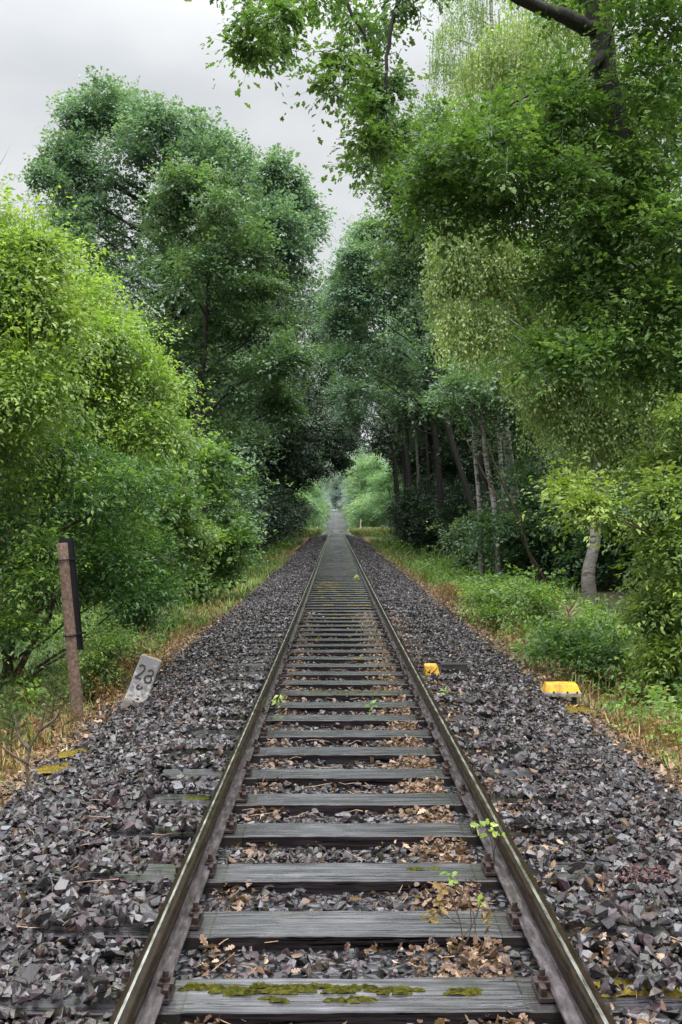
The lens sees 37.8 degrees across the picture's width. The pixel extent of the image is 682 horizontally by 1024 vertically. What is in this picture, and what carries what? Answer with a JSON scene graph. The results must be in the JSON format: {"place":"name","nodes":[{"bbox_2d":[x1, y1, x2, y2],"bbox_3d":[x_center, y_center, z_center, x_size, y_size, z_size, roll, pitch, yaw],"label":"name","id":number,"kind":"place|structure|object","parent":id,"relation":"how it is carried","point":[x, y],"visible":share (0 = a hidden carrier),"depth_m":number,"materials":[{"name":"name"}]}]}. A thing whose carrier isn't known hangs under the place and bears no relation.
{"place":"outdoors","nodes":[
{"label":"outdoors","id":0,"kind":"place"},
{"bbox_2d":[0,517,681,807],"bbox_3d":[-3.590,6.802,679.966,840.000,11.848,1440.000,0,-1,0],"label":"ground","id":1,"kind":"structure","parent":0,"point":[602,591],"depth_m":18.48,"materials":[{"name":"green plant"}]},
{"bbox_2d":[0,684,32,747],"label":"pine sapling","id":2,"kind":"object","parent":1,"relation":"on","point":[8,690],"visible":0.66,"depth_m":9.55,"materials":[{"name":"green plant"}]},
{"bbox_2d":[0,702,33,761],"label":"pine sapling","id":3,"kind":"object","parent":1,"relation":"on","point":[9,712],"visible":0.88,"depth_m":8.55,"materials":[{"name":"green plant"}]},
{"bbox_2d":[0,412,93,681],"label":"hazel bush","id":4,"kind":"object","parent":1,"relation":"on","point":[38,573],"visible":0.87,"depth_m":11.33,"materials":[{"name":"green plant"}]},
{"bbox_2d":[29,673,77,737],"bbox_3d":[-2.678,1.839,9.280,0.497,0.699,0.460,-1,-1,37],"label":"pine sapling","id":5,"kind":"object","parent":1,"relation":"on","point":[53,685],"visible":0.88,"depth_m":9.25,"materials":[{"name":"green plant"}]},
{"bbox_2d":[56,538,85,726],"bbox_3d":[-2.711,1.282,10.002,0.297,2.046,0.162,0,-1,-17],"label":"marker post","id":6,"kind":"object","parent":1,"relation":"on","point":[73,632],"visible":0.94,"depth_m":9.95,"materials":[{"name":"brown wood"}]},
{"bbox_2d":[0,143,149,523],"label":"ash tree","id":7,"kind":"object","parent":1,"relation":"on","point":[25,251],"visible":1,"depth_m":11.15,"materials":[{"name":"green plant"}]},
{"bbox_2d":[0,407,202,692],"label":"hazel bush","id":8,"kind":"object","parent":1,"relation":"on","point":[133,596],"visible":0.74,"depth_m":12.44,"materials":[{"name":"green plant"}]},
{"bbox_2d":[54,610,162,709],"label":"bush","id":9,"kind":"object","parent":1,"relation":"on","point":[110,646],"visible":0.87,"depth_m":11.32,"materials":[{"name":"green plant"}]},
{"bbox_2d":[4,438,215,602],"bbox_3d":[-6.478,0.079,25.733,6.558,4.919,6.898,0,-1,24],"label":"understory bush","id":10,"kind":"object","parent":1,"relation":"on","point":[99,517],"visible":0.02,"depth_m":24.13,"materials":[{"name":"green plant"}]},
{"bbox_2d":[0,223,231,661],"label":"ash tree","id":11,"kind":"object","parent":1,"relation":"on","point":[144,388],"visible":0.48,"depth_m":14.74,"materials":[{"name":"green plant"}]},
{"bbox_2d":[121,653,160,708],"bbox_3d":[-2.015,1.775,9.949,0.220,0.768,0.137,21,-10,-6],"label":"milestone","id":12,"kind":"object","parent":1,"relation":"on","point":[144,675],"visible":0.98,"depth_m":9.90,"materials":[{"name":"stone"}]},
{"bbox_2d":[106,627,175,692],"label":"bush","id":13,"kind":"object","parent":1,"relation":"on","point":[137,658],"visible":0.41,"depth_m":12.13,"materials":[{"name":"green plant"}]},
{"bbox_2d":[82,406,234,617],"bbox_3d":[-3.537,0.001,18.791,3.049,4.862,3.409,0,-1,0],"label":"bush","id":14,"kind":"object","parent":1,"relation":"on","point":[188,526],"visible":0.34,"depth_m":18.92,"materials":[{"name":"green plant"}]},
{"bbox_2d":[11,65,337,425],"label":"oak tree","id":15,"kind":"object","parent":1,"relation":"on","point":[282,206],"visible":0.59,"depth_m":45.11,"materials":[{"name":"green plant"}]},
{"bbox_2d":[140,429,270,606],"bbox_3d":[-3.238,0.215,24.026,3.207,4.638,2.976,1,-1,-34],"label":"hazel bush","id":16,"kind":"object","parent":1,"relation":"on","point":[243,536],"visible":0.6,"depth_m":24.01,"materials":[{"name":"green plant"}]},
{"bbox_2d":[142,428,293,574],"bbox_3d":[-6.061,-0.198,33.958,7.625,5.719,8.020,0,-1,-28],"label":"understory bush","id":17,"kind":"object","parent":1,"relation":"on","point":[244,492],"visible":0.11,"depth_m":33.19,"materials":[{"name":"green plant"}]},
{"bbox_2d":[118,150,337,479],"bbox_3d":[-4.838,-6.163,40.299,9.440,17.340,8.968,0,-1,0],"label":"oak tree","id":18,"kind":"object","parent":1,"relation":"on","point":[188,189],"visible":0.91,"depth_m":39.57,"materials":[{"name":"green plant"}]},
{"bbox_2d":[152,274,312,492],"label":"broadleaf tree","id":19,"kind":"object","parent":1,"relation":"on","point":[218,392],"visible":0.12,"depth_m":57.26,"materials":[{"name":"green plant"}]},
{"bbox_2d":[182,306,334,477],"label":"broadleaf tree","id":20,"kind":"object","parent":1,"relation":"on","point":[299,379],"visible":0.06,"depth_m":67.87,"materials":[{"name":"green plant"}]},
{"bbox_2d":[239,481,287,551],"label":"understory bush","id":21,"kind":"object","parent":1,"relation":"on","point":[265,520],"visible":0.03,"depth_m":54.03,"materials":[{"name":"green plant"}]},
{"bbox_2d":[205,371,336,544],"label":"broadleaf tree","id":22,"kind":"object","parent":1,"relation":"on","point":[289,445],"visible":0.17,"depth_m":75.57,"materials":[{"name":"green plant"}]},
{"bbox_2d":[236,467,305,545],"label":"understory bush","id":23,"kind":"object","parent":1,"relation":"on","point":[281,490],"visible":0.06,"depth_m":66.00,"materials":[{"name":"green plant"}]},
{"bbox_2d":[243,480,301,546],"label":"understory bush","id":24,"kind":"object","parent":1,"relation":"on","point":[279,517],"visible":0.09,"depth_m":62.29,"materials":[{"name":"green plant"}]},
{"bbox_2d":[268,484,318,536],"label":"understory bush","id":25,"kind":"object","parent":1,"relation":"on","point":[297,502],"visible":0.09,"depth_m":89.23,"materials":[{"name":"green plant"}]},
{"bbox_2d":[250,349,340,494],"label":"broadleaf tree","id":26,"kind":"object","parent":1,"relation":"on","point":[303,464],"visible":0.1,"depth_m":85.74,"materials":[{"name":"green plant"}]},
{"bbox_2d":[295,492,329,527],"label":"understory bush","id":27,"kind":"object","parent":1,"relation":"on","point":[316,513],"visible":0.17,"depth_m":149.32,"materials":[{"name":"green plant"}]},
{"bbox_2d":[267,285,368,538],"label":"oak tree","id":28,"kind":"object","parent":1,"relation":"on","point":[338,458],"visible":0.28,"depth_m":91.19,"materials":[{"name":"green plant"}]},
{"bbox_2d":[0,511,680,983],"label":"track bed","id":29,"kind":"object","parent":1,"relation":"on","point":[526,959],"visible":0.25,"depth_m":4.67,"materials":[{"name":"gravel"}]},
{"bbox_2d":[230,665,440,679],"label":"railway sleeper","id":30,"kind":"object","parent":29,"relation":"on","point":[332,675],"visible":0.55,"depth_m":11.27,"materials":[{"name":"grey wood"}]},
{"bbox_2d":[440,662,467,673],"bbox_3d":[1.288,1.780,11.361,0.300,0.112,0.165,0,-1,0],"label":"cable trough","id":31,"kind":"object","parent":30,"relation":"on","point":[461,666],"visible":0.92,"depth_m":11.29,"materials":[{"name":"grey concrete"}]},
{"bbox_2d":[232,658,440,671],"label":"railway sleeper","id":32,"kind":"object","parent":29,"relation":"on","point":[336,667],"visible":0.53,"depth_m":11.89,"materials":[{"name":"grey wood"}]},
{"bbox_2d":[267,622,407,628],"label":"railway sleeper","id":33,"kind":"object","parent":29,"relation":"on","point":[345,626],"visible":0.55,"depth_m":16.41,"materials":[{"name":"grey wood"}]},
{"bbox_2d":[195,707,484,728],"bbox_3d":[-0.001,1.847,8.784,2.566,0.244,0.260,0,-1,0],"label":"railway sleeper","id":34,"kind":"object","parent":29,"relation":"on","point":[342,720],"visible":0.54,"depth_m":8.70,"materials":[{"name":"grey wood"}]},
{"bbox_2d":[245,641,434,649],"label":"railway sleeper","id":35,"kind":"object","parent":29,"relation":"on","point":[336,646],"visible":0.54,"depth_m":13.88,"materials":[{"name":"grey wood"}]},
{"bbox_2d":[259,626,421,633],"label":"railway sleeper","id":36,"kind":"object","parent":29,"relation":"on","point":[382,630],"visible":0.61,"depth_m":15.77,"materials":[{"name":"grey wood"}]},
{"bbox_2d":[268,615,412,620],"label":"railway sleeper","id":37,"kind":"object","parent":29,"relation":"on","point":[348,618],"visible":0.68,"depth_m":17.71,"materials":[{"name":"grey wood"}]},
{"bbox_2d":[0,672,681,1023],"bbox_3d":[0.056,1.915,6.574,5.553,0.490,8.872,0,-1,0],"label":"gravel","id":38,"kind":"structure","parent":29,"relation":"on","point":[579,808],"depth_m":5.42,"materials":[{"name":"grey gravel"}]},
{"bbox_2d":[0,704,59,789],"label":"bare shrub","id":39,"kind":"object","parent":38,"relation":"on","point":[28,748],"visible":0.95,"depth_m":6.91,"materials":[{"name":"brown plant"}]},
{"bbox_2d":[0,967,681,1023],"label":"railway sleeper","id":40,"kind":"object","parent":29,"relation":"on","point":[431,1000],"visible":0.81,"depth_m":3.55,"materials":[{"name":"grey wood"}]},
{"bbox_2d":[240,651,441,663],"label":"railway sleeper","id":41,"kind":"object","parent":29,"relation":"on","point":[331,659],"visible":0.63,"depth_m":12.57,"materials":[{"name":"grey wood"}]},
{"bbox_2d":[244,644,437,656],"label":"railway sleeper","id":42,"kind":"object","parent":29,"relation":"on","point":[342,653],"visible":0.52,"depth_m":13.22,"materials":[{"name":"grey wood"}]},
{"bbox_2d":[255,635,426,643],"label":"railway sleeper","id":43,"kind":"object","parent":29,"relation":"on","point":[337,641],"visible":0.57,"depth_m":14.48,"materials":[{"name":"grey wood"}]},
{"bbox_2d":[0,561,681,1023],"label":"fallen leaves","id":44,"kind":"object","parent":29,"relation":"on","point":[486,949],"visible":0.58,"depth_m":6.49,"materials":[{"name":"brown plant"}]},
{"bbox_2d":[223,674,459,690],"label":"railway sleeper","id":45,"kind":"object","parent":29,"relation":"on","point":[340,684],"visible":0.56,"depth_m":10.64,"materials":[{"name":"grey wood"}]},
{"bbox_2d":[259,631,423,638],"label":"railway sleeper","id":46,"kind":"object","parent":29,"relation":"on","point":[334,635],"visible":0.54,"depth_m":15.18,"materials":[{"name":"grey wood"}]},
{"bbox_2d":[271,535,413,577],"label":"gravel","id":47,"kind":"structure","parent":29,"relation":"on","point":[370,557],"depth_m":47.04,"materials":[{"name":"grey gravel"}]},
{"bbox_2d":[215,684,472,701],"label":"railway sleeper","id":48,"kind":"object","parent":29,"relation":"on","point":[341,695],"visible":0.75,"depth_m":9.98,"materials":[{"name":"grey wood"}]},
{"bbox_2d":[6,644,681,1023],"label":"litter","id":49,"kind":"object","parent":29,"relation":"on","point":[292,816],"visible":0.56,"depth_m":6.01,"materials":[{"name":"brown plant"}]},
{"bbox_2d":[170,739,519,763],"bbox_3d":[0.045,1.832,7.496,2.637,0.244,0.268,0,-1,0],"label":"railway sleeper","id":50,"kind":"object","parent":29,"relation":"on","point":[337,755],"visible":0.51,"depth_m":7.41,"materials":[{"name":"grey wood"}]},
{"bbox_2d":[108,516,333,1023],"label":"rail","id":51,"kind":"object","parent":50,"relation":"on","point":[141,999],"visible":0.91,"depth_m":4.50,"materials":[{"name":"metal"}]},
{"bbox_2d":[337,511,616,1023],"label":"rail","id":52,"kind":"object","parent":50,"relation":"on","point":[576,995],"visible":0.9,"depth_m":4.44,"materials":[{"name":"metal"}]},
{"bbox_2d":[184,722,507,745],"bbox_3d":[0.057,1.840,8.125,2.685,0.244,0.264,0,-1,0],"label":"railway sleeper","id":53,"kind":"object","parent":29,"relation":"on","point":[335,736],"visible":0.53,"depth_m":8.08,"materials":[{"name":"grey wood"}]},
{"bbox_2d":[210,695,481,713],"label":"railway sleeper","id":54,"kind":"object","parent":29,"relation":"on","point":[330,707],"visible":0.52,"depth_m":9.32,"materials":[{"name":"grey wood"}]},
{"bbox_2d":[158,759,535,788],"bbox_3d":[0.047,1.824,6.826,2.564,0.244,0.257,0,-1,-1],"label":"railway sleeper","id":55,"kind":"object","parent":29,"relation":"on","point":[338,777],"visible":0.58,"depth_m":6.76,"materials":[{"name":"grey wood"}]},
{"bbox_2d":[76,853,620,894],"bbox_3d":[0.044,1.799,4.885,2.632,0.244,0.263,0,-1,0],"label":"railway sleeper","id":56,"kind":"object","parent":29,"relation":"on","point":[341,878],"visible":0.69,"depth_m":4.83,"materials":[{"name":"grey wood"}]},
{"bbox_2d":[290,618,409,624],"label":"railway sleeper","id":57,"kind":"object","parent":29,"relation":"on","point":[302,621],"visible":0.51,"depth_m":17.07,"materials":[{"name":"grey wood"}]},
{"bbox_2d":[140,784,563,815],"bbox_3d":[0.076,1.816,6.185,2.659,0.244,0.260,0,-1,-1],"label":"railway sleeper","id":58,"kind":"object","parent":29,"relation":"on","point":[324,804],"visible":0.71,"depth_m":6.12,"materials":[{"name":"grey wood"}]},
{"bbox_2d":[117,813,587,849],"bbox_3d":[0.065,1.808,5.566,2.624,0.244,0.250,0,-1,0],"label":"railway sleeper","id":59,"kind":"object","parent":29,"relation":"on","point":[354,836],"visible":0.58,"depth_m":5.48,"materials":[{"name":"grey wood"}]},
{"bbox_2d":[44,901,671,951],"bbox_3d":[0.061,1.790,4.254,2.619,0.244,0.282,0,-1,0],"label":"railway sleeper","id":60,"kind":"object","parent":29,"relation":"on","point":[317,931],"visible":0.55,"depth_m":4.18,"materials":[{"name":"grey wood"}]},
{"bbox_2d":[152,568,588,706],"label":"gravel","id":61,"kind":"structure","parent":29,"relation":"on","point":[388,584],"depth_m":15.41,"materials":[{"name":"grey gravel"}]},
{"bbox_2d":[421,878,492,950],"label":"oak seedling","id":62,"kind":"object","parent":29,"relation":"on","point":[437,902],"visible":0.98,"depth_m":4.08,"materials":[{"name":"brown plant"}]},
{"bbox_2d":[470,818,505,860],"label":"oak seedling","id":63,"kind":"object","parent":29,"relation":"on","point":[483,823],"visible":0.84,"depth_m":4.92,"materials":[{"name":"green plant"}]},
{"bbox_2d":[540,681,581,705],"bbox_3d":[2.325,1.924,10.530,0.390,0.233,0.276,0,-1,4],"label":"trackside box","id":64,"kind":"object","parent":29,"relation":"on","point":[563,689],"visible":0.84,"depth_m":10.43,"materials":[{"name":"yellow paint"}]},
{"bbox_2d":[600,861,670,885],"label":"red weed","id":65,"kind":"object","parent":29,"relation":"on","point":[631,869],"visible":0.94,"depth_m":4.70,"materials":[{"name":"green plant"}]},
{"bbox_2d":[0,531,681,781],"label":"undergrowth","id":66,"kind":"object","parent":1,"relation":"on","point":[658,700],"visible":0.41,"depth_m":17.44,"materials":[{"name":"green plant"}]},
{"bbox_2d":[318,309,399,532],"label":"oak tree","id":67,"kind":"object","parent":1,"relation":"on","point":[375,444],"visible":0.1,"depth_m":99.16,"materials":[{"name":"green plant"}]},
{"bbox_2d":[342,493,383,528],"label":"understory bush","id":68,"kind":"object","parent":1,"relation":"on","point":[355,520],"visible":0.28,"depth_m":159.91,"materials":[{"name":"green plant"}]},
{"bbox_2d":[340,451,391,499],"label":"broadleaf tree","id":69,"kind":"object","parent":1,"relation":"on","point":[351,480],"visible":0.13,"depth_m":178.43,"materials":[{"name":"green plant"}]},
{"bbox_2d":[341,453,392,526],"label":"broadleaf tree","id":70,"kind":"object","parent":1,"relation":"on","point":[363,473],"visible":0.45,"depth_m":165.54,"materials":[{"name":"green plant"}]},
{"bbox_2d":[309,257,426,545],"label":"oak tree","id":71,"kind":"object","parent":1,"relation":"on","point":[356,414],"visible":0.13,"depth_m":71.83,"materials":[{"name":"green plant"}]},
{"bbox_2d":[344,491,392,527],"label":"understory bush","id":72,"kind":"object","parent":1,"relation":"on","point":[369,515],"visible":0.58,"depth_m":155.19,"materials":[{"name":"green plant"}]},
{"bbox_2d":[360,389,403,546],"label":"leaning tree","id":73,"kind":"object","parent":1,"relation":"on","point":[394,460],"visible":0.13,"depth_m":72.00,"materials":[{"name":"plant"}]},
{"bbox_2d":[361,465,403,527],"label":"broadleaf tree","id":74,"kind":"object","parent":1,"relation":"on","point":[380,478],"visible":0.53,"depth_m":148.77,"materials":[{"name":"green plant"}]},
{"bbox_2d":[306,204,463,555],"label":"oak tree","id":75,"kind":"object","parent":1,"relation":"on","point":[346,277],"visible":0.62,"depth_m":54.78,"materials":[{"name":"green plant"}]},
{"bbox_2d":[384,356,426,550],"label":"leaning tree","id":76,"kind":"object","parent":1,"relation":"on","point":[417,455],"visible":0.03,"depth_m":64.00,"materials":[{"name":"brown plant"}]},
{"bbox_2d":[335,292,476,479],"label":"broadleaf tree","id":77,"kind":"object","parent":1,"relation":"on","point":[400,411],"visible":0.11,"depth_m":65.79,"materials":[{"name":"green plant"}]},
{"bbox_2d":[375,473,452,548],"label":"understory bush","id":78,"kind":"object","parent":1,"relation":"on","point":[403,507],"visible":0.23,"depth_m":64.00,"materials":[{"name":"green plant"}]},
{"bbox_2d":[359,412,473,484],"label":"broadleaf tree","id":79,"kind":"object","parent":1,"relation":"on","point":[375,433],"visible":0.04,"depth_m":86.81,"materials":[{"name":"green plant"}]},
{"bbox_2d":[406,366,432,553],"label":"leaning tree","id":80,"kind":"object","parent":1,"relation":"on","point":[428,481],"visible":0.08,"depth_m":60.02,"materials":[{"name":"brown plant"}]},
{"bbox_2d":[348,91,494,572],"bbox_3d":[3.614,-7.298,38.689,6.718,19.673,6.728,0,-1,0],"label":"oak tree","id":81,"kind":"object","parent":1,"relation":"on","point":[398,273],"visible":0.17,"depth_m":38.47,"materials":[{"name":"green plant"}]},
{"bbox_2d":[364,341,479,488],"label":"broadleaf tree","id":82,"kind":"object","parent":1,"relation":"on","point":[453,471],"visible":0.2,"depth_m":75.89,"materials":[{"name":"green plant"}]},
{"bbox_2d":[184,0,681,440],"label":"oak tree","id":83,"kind":"object","parent":1,"relation":"on","point":[627,192],"visible":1,"depth_m":12.27,"materials":[{"name":"green plant"}]},
{"bbox_2d":[392,473,482,555],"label":"understory bush","id":84,"kind":"object","parent":1,"relation":"on","point":[449,484],"visible":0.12,"depth_m":59.26,"materials":[{"name":"green plant"}]},
{"bbox_2d":[398,484,484,547],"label":"understory bush","id":85,"kind":"object","parent":1,"relation":"on","point":[421,525],"visible":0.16,"depth_m":57.95,"materials":[{"name":"green plant"}]},
{"bbox_2d":[421,575,477,619],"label":"bush","id":86,"kind":"object","parent":1,"relation":"on","point":[444,589],"visible":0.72,"depth_m":19.98,"materials":[{"name":"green plant"}]},
{"bbox_2d":[418,481,497,557],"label":"understory bush","id":87,"kind":"object","parent":1,"relation":"on","point":[452,511],"visible":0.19,"depth_m":48.34,"materials":[{"name":"green plant"}]},
{"bbox_2d":[423,345,498,577],"bbox_3d":[4.287,-1.565,32.851,3.170,8.053,4.287,0,-1,0],"label":"birch tree","id":88,"kind":"object","parent":1,"relation":"on","point":[481,568],"visible":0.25,"depth_m":32.96,"materials":[{"name":"green plant"}]},
{"bbox_2d":[394,256,535,561],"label":"broadleaf tree","id":89,"kind":"object","parent":1,"relation":"on","point":[425,385],"visible":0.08,"depth_m":47.02,"materials":[{"name":"green plant"}]},
{"bbox_2d":[444,353,521,585],"bbox_3d":[4.562,-1.451,31.801,3.743,7.853,2.532,1,-1,-40],"label":"birch tree","id":90,"kind":"object","parent":1,"relation":"on","point":[498,568],"visible":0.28,"depth_m":31.94,"materials":[{"name":"green plant"}]},
{"bbox_2d":[422,0,558,580],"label":"birch tree","id":91,"kind":"object","parent":1,"relation":"on","point":[436,64],"visible":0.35,"depth_m":33.23,"materials":[{"name":"green plant"}]},
{"bbox_2d":[456,349,525,574],"bbox_3d":[5.251,-1.677,33.833,3.007,8.196,2.998,0,-1,-26],"label":"birch tree","id":92,"kind":"object","parent":1,"relation":"on","point":[500,450],"visible":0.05,"depth_m":34.00,"materials":[{"name":"grey plant"}]},
{"bbox_2d":[409,295,583,574],"bbox_3d":[5.690,-2.859,36.422,6.780,10.876,6.362,0,-1,0],"label":"oak tree","id":93,"kind":"object","parent":1,"relation":"on","point":[470,556],"visible":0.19,"depth_m":35.76,"materials":[{"name":"green plant"}]},
{"bbox_2d":[405,360,610,587],"bbox_3d":[5.386,-1.536,30.954,6.727,8.433,4.913,0,-1,-9],"label":"hazel bush","id":94,"kind":"object","parent":1,"relation":"on","point":[446,402],"visible":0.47,"depth_m":30.60,"materials":[{"name":"green plant"}]},
{"bbox_2d":[454,560,577,634],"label":"bush","id":95,"kind":"object","parent":1,"relation":"on","point":[489,600],"visible":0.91,"depth_m":18.61,"materials":[{"name":"green plant"}]},
{"bbox_2d":[448,450,608,586],"bbox_3d":[6.854,0.489,32.956,5.801,5.548,6.090,-1,-1,37],"label":"understory bush","id":96,"kind":"object","parent":1,"relation":"on","point":[506,550],"visible":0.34,"depth_m":32.12,"materials":[{"name":"green plant"}]},
{"bbox_2d":[418,0,681,606],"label":"birch tree","id":97,"kind":"object","parent":1,"relation":"on","point":[464,314],"visible":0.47,"depth_m":23.35,"materials":[{"name":"green plant"}]},
{"bbox_2d":[492,598,656,693],"bbox_3d":[3.180,1.753,12.980,2.210,1.450,2.393,0,-1,0],"label":"bush","id":98,"kind":"object","parent":1,"relation":"on","point":[575,650],"visible":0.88,"depth_m":12.81,"materials":[{"name":"green plant"}]},
{"bbox_2d":[526,463,656,591],"bbox_3d":[8.381,0.650,29.629,5.273,4.804,5.023,0,-1,-16],"label":"understory bush","id":99,"kind":"object","parent":1,"relation":"on","point":[608,557],"visible":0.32,"depth_m":28.91,"materials":[{"name":"green plant"}]},
{"bbox_2d":[516,389,681,702],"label":"ash bush","id":100,"kind":"object","parent":1,"relation":"on","point":[657,610],"visible":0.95,"depth_m":11.41,"materials":[{"name":"green plant"}]},
{"bbox_2d":[605,441,679,594],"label":"understory bush","id":101,"kind":"object","parent":1,"relation":"on","point":[635,565],"visible":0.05,"depth_m":27.52,"materials":[{"name":"green plant"}]},
{"bbox_2d":[286,526,395,537],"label":"grass","id":102,"kind":"structure","parent":0,"point":[357,532],"depth_m":110.89,"materials":[{"name":"green plant"}]},
{"bbox_2d":[0,0,681,490],"label":"sky","id":103,"kind":"structure","parent":0,"point":[45,45],"materials":[{"name":"white"}]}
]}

